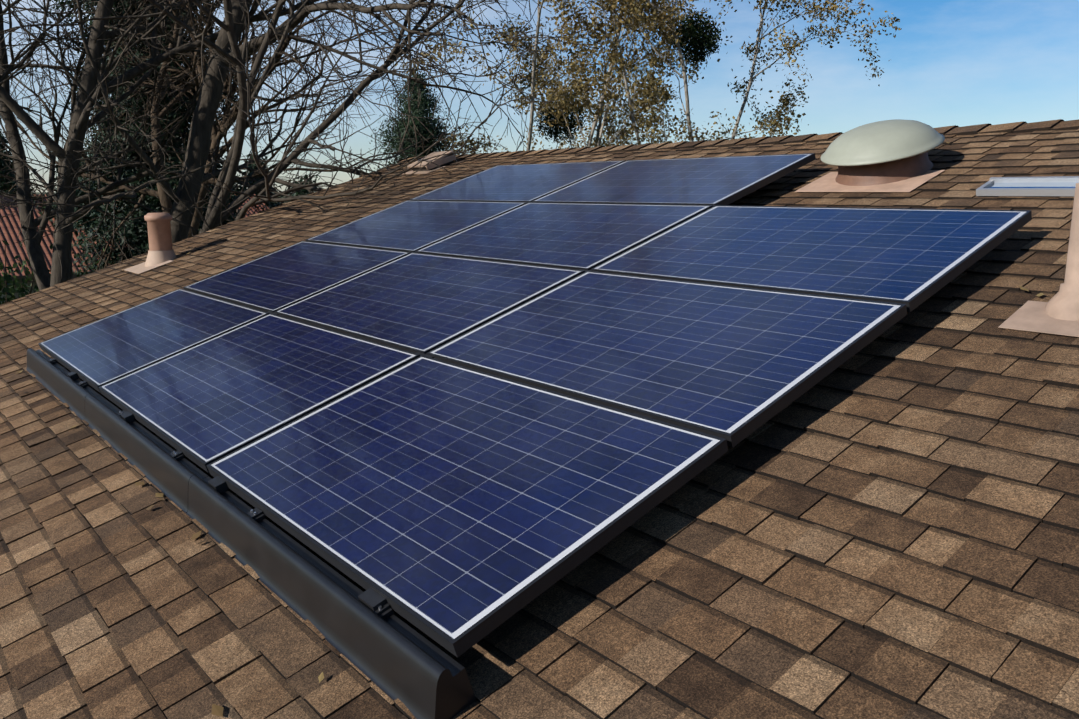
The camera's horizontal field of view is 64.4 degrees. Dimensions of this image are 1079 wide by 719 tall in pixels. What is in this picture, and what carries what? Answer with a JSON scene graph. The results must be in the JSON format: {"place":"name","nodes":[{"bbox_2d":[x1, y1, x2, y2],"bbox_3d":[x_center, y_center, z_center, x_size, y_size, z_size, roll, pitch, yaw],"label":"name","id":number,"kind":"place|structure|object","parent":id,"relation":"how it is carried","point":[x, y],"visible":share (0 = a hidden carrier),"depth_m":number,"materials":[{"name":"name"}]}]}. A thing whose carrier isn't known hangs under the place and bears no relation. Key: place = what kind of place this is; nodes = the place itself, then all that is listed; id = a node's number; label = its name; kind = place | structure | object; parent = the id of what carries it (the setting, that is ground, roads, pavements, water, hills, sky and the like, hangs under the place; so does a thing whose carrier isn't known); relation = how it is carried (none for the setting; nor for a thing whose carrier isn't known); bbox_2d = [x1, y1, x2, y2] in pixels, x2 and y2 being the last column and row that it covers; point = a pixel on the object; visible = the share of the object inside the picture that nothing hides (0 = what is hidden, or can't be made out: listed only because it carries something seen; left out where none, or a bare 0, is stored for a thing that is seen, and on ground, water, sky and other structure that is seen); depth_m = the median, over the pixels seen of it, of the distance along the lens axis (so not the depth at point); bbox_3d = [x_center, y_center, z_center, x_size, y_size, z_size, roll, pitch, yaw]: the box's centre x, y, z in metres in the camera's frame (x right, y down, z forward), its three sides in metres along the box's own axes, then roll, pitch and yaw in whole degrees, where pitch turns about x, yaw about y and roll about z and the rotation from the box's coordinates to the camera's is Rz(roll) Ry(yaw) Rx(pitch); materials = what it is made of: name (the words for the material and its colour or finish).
{"place":"outdoors","nodes":[
{"label":"outdoors","id":0,"kind":"place"},
{"bbox_2d":[31,192,314,202],"bbox_3d":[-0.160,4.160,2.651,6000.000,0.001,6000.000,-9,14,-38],"label":"ground","id":1,"kind":"structure","parent":0,"point":[269,202],"depth_m":1474.12,"materials":[{"name":"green plant"}]},
{"bbox_2d":[2,257,18,293],"bbox_3d":[-9.285,0.002,13.269,3.900,4.429,4.022,4,12,19],"label":"evergreen shrub","id":2,"kind":"object","parent":1,"relation":"on","point":[6,290],"depth_m":13.37,"materials":[{"name":"green plant"}]},
{"bbox_2d":[0,129,37,194],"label":"evergreen tree","id":3,"kind":"object","parent":1,"relation":"on","point":[3,180],"visible":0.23,"depth_m":29.64,"materials":[{"name":"green plant"}]},
{"bbox_2d":[0,240,52,303],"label":"evergreen shrub","id":4,"kind":"object","parent":1,"relation":"on","point":[10,296],"visible":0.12,"depth_m":14.11,"materials":[{"name":"green plant"}]},
{"bbox_2d":[1,248,103,299],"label":"evergreen shrub","id":5,"kind":"object","parent":1,"relation":"on","point":[77,275],"depth_m":16.33,"materials":[{"name":"green plant"}]},
{"bbox_2d":[32,156,117,232],"bbox_3d":[-13.383,-3.204,25.254,3.290,5.733,3.332,0,11,-1],"label":"shrub","id":6,"kind":"object","parent":1,"relation":"on","point":[86,216],"visible":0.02,"depth_m":24.76,"materials":[{"name":"green plant"}]},
{"bbox_2d":[78,96,123,188],"bbox_3d":[-14.491,-5.009,29.075,3.460,7.792,3.683,-9,14,-38],"label":"evergreen tree","id":7,"kind":"object","parent":1,"relation":"on","point":[93,128],"depth_m":28.34,"materials":[{"name":"green plant"}]},
{"bbox_2d":[0,194,267,303],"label":"neighboring roof","id":8,"kind":"structure","parent":1,"relation":"on","point":[10,226],"depth_m":23.23,"materials":[{"name":"tile"}]},
{"bbox_2d":[36,0,285,277],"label":"cedar tree","id":9,"kind":"object","parent":1,"relation":"on","point":[137,231],"visible":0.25,"depth_m":18.73,"materials":[{"name":"green plant"}]},
{"bbox_2d":[204,166,243,223],"bbox_3d":[-9.424,-2.915,24.808,4.316,5.591,4.369,-9,14,-38],"label":"shrub","id":10,"kind":"object","parent":1,"relation":"on","point":[234,198],"visible":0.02,"depth_m":24.72,"materials":[{"name":"green plant"}]},
{"bbox_2d":[0,0,471,269],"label":"bare oak tree","id":11,"kind":"object","parent":1,"relation":"on","point":[228,115],"visible":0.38,"depth_m":15.88,"materials":[{"name":"brown plant"}]},
{"bbox_2d":[233,154,283,206],"bbox_3d":[-10.469,-4.663,32.055,3.862,5.961,4.011,-9,14,-38],"label":"shrub","id":12,"kind":"object","parent":1,"relation":"on","point":[255,167],"depth_m":31.34,"materials":[{"name":"green plant"}]},
{"bbox_2d":[0,0,599,289],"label":"bare oak tree","id":13,"kind":"object","parent":1,"relation":"on","point":[227,52],"visible":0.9,"depth_m":11.31,"materials":[{"name":"brown plant"}]},
{"bbox_2d":[281,174,319,201],"bbox_3d":[-7.417,-3.491,27.752,3.395,5.336,2.884,-2,11,-11],"label":"shrub","id":14,"kind":"object","parent":1,"relation":"on","point":[306,192],"visible":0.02,"depth_m":27.19,"materials":[{"name":"green plant"}]},
{"bbox_2d":[369,70,455,171],"bbox_3d":[-3.893,-5.469,29.016,4.321,8.701,3.967,-9,14,-38],"label":"pine tree","id":15,"kind":"object","parent":1,"relation":"on","point":[425,105],"visible":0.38,"depth_m":28.20,"materials":[{"name":"green plant"}]},
{"bbox_2d":[393,0,731,154],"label":"birch tree","id":16,"kind":"object","parent":1,"relation":"on","point":[553,121],"visible":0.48,"depth_m":23.22,"materials":[{"name":"green plant"}]},
{"bbox_2d":[527,0,901,146],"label":"birch tree","id":17,"kind":"object","parent":1,"relation":"on","point":[701,42],"visible":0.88,"depth_m":22.32,"materials":[{"name":"green plant"}]},
{"bbox_2d":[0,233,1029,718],"bbox_3d":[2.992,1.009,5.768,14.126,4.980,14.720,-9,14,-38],"label":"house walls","id":18,"kind":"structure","parent":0,"point":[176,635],"depth_m":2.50,"materials":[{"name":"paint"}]},
{"bbox_2d":[0,119,1078,718],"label":"roof shingles","id":19,"kind":"object","parent":18,"relation":"on","point":[908,485],"visible":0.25,"depth_m":2.36,"materials":[{"name":"brown"}]},
{"bbox_2d":[124,213,175,273],"bbox_3d":[-3.720,-1.134,8.263,0.462,0.553,0.540,-9,14,-38],"label":"vent pipe","id":20,"kind":"object","parent":19,"relation":"on","point":[161,252],"visible":0.9,"depth_m":8.21,"materials":[{"name":"beige metal"}]},
{"bbox_2d":[67,202,730,629],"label":"clamps","id":21,"kind":"object","parent":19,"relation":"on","point":[371,598],"visible":0.12,"depth_m":3.03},
{"bbox_2d":[38,288,268,392],"bbox_3d":[-2.458,-0.172,5.366,0.955,0.341,1.650,-9,14,-38],"label":"solar panel","id":22,"kind":"object","parent":21,"relation":"attached to","point":[101,352],"visible":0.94,"depth_m":5.24,"materials":[{"name":"blue glass"}]},
{"bbox_2d":[26,348,475,718],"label":"array skirt","id":23,"kind":"object","parent":21,"relation":"attached to","point":[393,657],"visible":0.96,"depth_m":2.47,"materials":[{"name":"black metal"}]},
{"bbox_2d":[48,358,393,619],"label":"array skirt clips","id":24,"kind":"object","parent":23,"relation":"attached to","point":[385,611],"visible":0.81,"depth_m":2.79,"materials":[{"name":"black metal"}]},
{"bbox_2d":[98,313,419,472],"bbox_3d":[-1.402,0.079,4.096,0.955,0.341,1.650,-9,14,-38],"label":"solar panel","id":25,"kind":"object","parent":21,"relation":"attached to","point":[202,405],"visible":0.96,"depth_m":3.92,"materials":[{"name":"blue glass"}]},
{"bbox_2d":[183,241,410,311],"bbox_3d":[-1.712,-0.592,5.903,0.955,0.341,1.650,-9,14,-38],"label":"solar panel","id":26,"kind":"object","parent":21,"relation":"attached to","point":[283,277],"visible":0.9,"depth_m":5.78,"materials":[{"name":"blue glass"}]},
{"bbox_2d":[305,200,527,251],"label":"solar panel","id":27,"kind":"object","parent":21,"relation":"attached to","point":[410,225],"visible":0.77,"depth_m":6.33,"materials":[{"name":"blue glass"}]},
{"bbox_2d":[274,252,584,353],"bbox_3d":[-0.657,-0.342,4.633,0.955,0.341,1.650,-9,14,-38],"label":"solar panel","id":28,"kind":"object","parent":21,"relation":"attached to","point":[413,302],"visible":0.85,"depth_m":4.48,"materials":[{"name":"blue glass"}]},
{"bbox_2d":[206,355,727,657],"bbox_3d":[-0.347,0.329,2.826,0.955,0.341,1.650,-9,14,-38],"label":"solar panel","id":29,"kind":"object","parent":21,"relation":"attached to","point":[457,511],"visible":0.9,"depth_m":2.57,"materials":[{"name":"blue glass"}]},
{"bbox_2d":[409,160,624,201],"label":"solar panel","id":30,"kind":"object","parent":21,"relation":"attached to","point":[517,183],"visible":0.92,"depth_m":6.87,"materials":[{"name":"blue glass"}]},
{"bbox_2d":[415,202,712,269],"bbox_3d":[0.088,-0.763,5.169,0.955,0.341,1.650,-9,14,-38],"label":"solar panel","id":31,"kind":"object","parent":21,"relation":"attached to","point":[583,236],"visible":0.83,"depth_m":5.03,"materials":[{"name":"blue glass"}]},
{"bbox_2d":[426,271,906,447],"bbox_3d":[0.398,-0.092,3.363,0.955,0.341,1.650,-9,14,-38],"label":"solar panel","id":32,"kind":"object","parent":21,"relation":"attached to","point":[733,366],"visible":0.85,"depth_m":3.14,"materials":[{"name":"blue glass"}]},
{"bbox_2d":[531,153,815,204],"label":"solar panel","id":33,"kind":"object","parent":21,"relation":"attached to","point":[727,180],"visible":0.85,"depth_m":5.54,"materials":[{"name":"blue glass"}]},
{"bbox_2d":[590,205,1031,311],"bbox_3d":[1.143,-0.513,3.899,0.955,0.341,1.650,-9,14,-38],"label":"solar panel","id":34,"kind":"object","parent":21,"relation":"attached to","point":[912,259],"visible":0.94,"depth_m":3.71,"materials":[{"name":"blue glass"}]},
{"bbox_2d":[405,151,456,173],"bbox_3d":[-1.227,-2.218,9.648,0.443,0.258,0.520,-9,14,-38],"label":"roof vent","id":35,"kind":"object","parent":19,"relation":"on","point":[442,160],"visible":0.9,"depth_m":9.55,"materials":[{"name":"beige metal"}]},
{"bbox_2d":[7,142,1043,716],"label":"roof leaf litter","id":36,"kind":"object","parent":19,"relation":"on","point":[217,710],"visible":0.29,"depth_m":2.98,"materials":[{"name":"brown plant"}]},
{"bbox_2d":[795,119,944,191],"bbox_3d":[1.994,-1.193,5.011,0.645,0.418,0.720,-9,14,-38],"label":"roof vent","id":37,"kind":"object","parent":19,"relation":"on","point":[886,156],"depth_m":4.82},
{"bbox_2d":[976,176,1078,195],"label":"roof skylight","id":38,"kind":"object","parent":19,"relation":"on","point":[1034,186],"visible":0.96,"depth_m":4.13},
{"bbox_2d":[998,183,1078,336],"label":"vent pipe","id":39,"kind":"object","parent":19,"relation":"on","point":[1058,313],"visible":0.98,"depth_m":2.90,"materials":[{"name":"beige metal"}]},
{"bbox_2d":[0,0,1078,191],"label":"sky","id":40,"kind":"structure","parent":0,"point":[960,63],"materials":[{"name":"blue"}]}
]}

